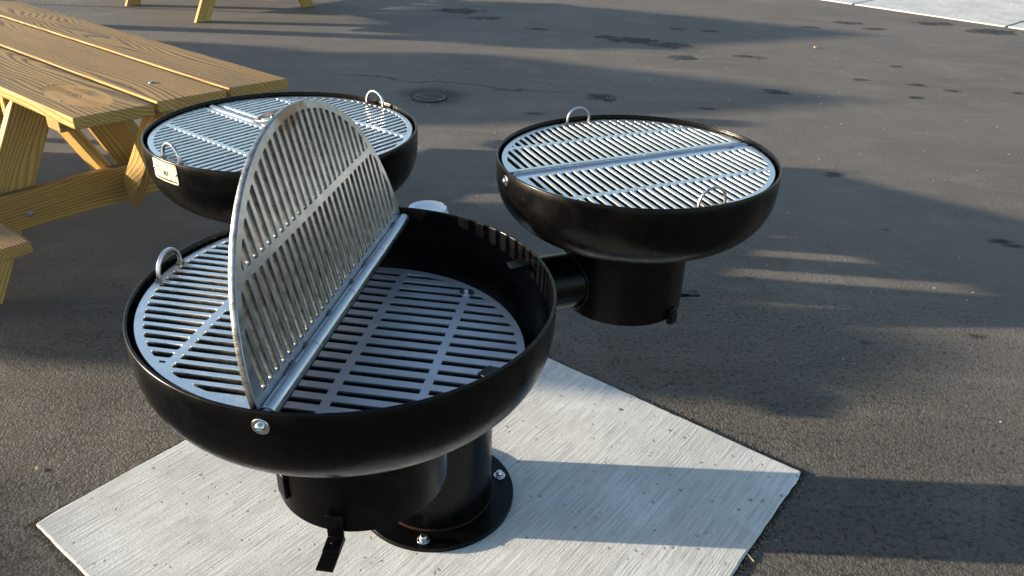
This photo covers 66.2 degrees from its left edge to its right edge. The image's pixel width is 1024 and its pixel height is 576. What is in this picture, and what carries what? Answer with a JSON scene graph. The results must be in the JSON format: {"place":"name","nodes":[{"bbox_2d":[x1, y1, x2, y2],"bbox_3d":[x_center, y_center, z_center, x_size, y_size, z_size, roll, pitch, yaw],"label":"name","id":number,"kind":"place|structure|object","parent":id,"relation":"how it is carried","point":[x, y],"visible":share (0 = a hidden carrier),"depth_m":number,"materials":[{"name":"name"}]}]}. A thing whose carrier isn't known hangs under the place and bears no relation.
{"place":"outdoors","nodes":[
{"label":"outdoors","id":0,"kind":"place"},
{"bbox_2d":[409,200,448,213],"bbox_3d":[-0.183,-0.120,1.717,0.090,0.121,0.090,2,29,0],"label":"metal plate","id":1,"kind":"object","parent":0,"point":[432,205],"visible":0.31,"depth_m":1.71,"materials":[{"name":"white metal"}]},
{"bbox_2d":[0,0,1023,575],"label":"asphalt ground","id":2,"kind":"structure","parent":0,"point":[914,382],"depth_m":3.39,"materials":[{"name":"grey asphalt"}]},
{"bbox_2d":[0,0,288,303],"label":"picnic table","id":3,"kind":"object","parent":2,"relation":"on","point":[67,77],"visible":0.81,"depth_m":2.83,"materials":[{"name":"brown wood"}]},
{"bbox_2d":[125,0,313,22],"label":"picnic table","id":4,"kind":"object","parent":2,"relation":"on","point":[204,10],"visible":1,"depth_m":7.57,"materials":[{"name":"brown wood"}]},
{"bbox_2d":[36,358,799,575],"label":"concrete slab","id":5,"kind":"structure","parent":2,"relation":"on","point":[607,480],"depth_m":2.01,"materials":[{"name":"grey concrete"}]},
{"bbox_2d":[122,90,781,572],"bbox_3d":[-0.148,0.078,1.707,1.483,1.158,1.436,2,29,0],"label":"park grill","id":6,"kind":"object","parent":5,"relation":"on","point":[330,334],"visible":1,"depth_m":1.32,"materials":[{"name":"black paint"}]},
{"bbox_2d":[412,92,446,101],"bbox_3d":[-0.571,-1.322,5.439,0.241,0.004,0.241,2,29,0],"label":"floor drain","id":7,"kind":"object","parent":2,"relation":"on","point":[429,97],"visible":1,"depth_m":5.43,"materials":[{"name":"metal"}]},
{"bbox_2d":[549,355,811,575],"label":"loose grit","id":8,"kind":"object","parent":2,"relation":"on","point":[731,439],"visible":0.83,"depth_m":2.27,"materials":[{"name":"grey gravel"}]},
{"bbox_2d":[63,38,1001,540],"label":"scattered stones","id":9,"kind":"object","parent":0,"point":[787,212],"visible":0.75,"depth_m":5.19,"materials":[{"name":"grey stone"}]},
{"bbox_2d":[824,0,1023,29],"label":"sidewalk","id":10,"kind":"structure","parent":0,"point":[1002,13],"depth_m":9.57,"materials":[{"name":"concrete"}]}
]}

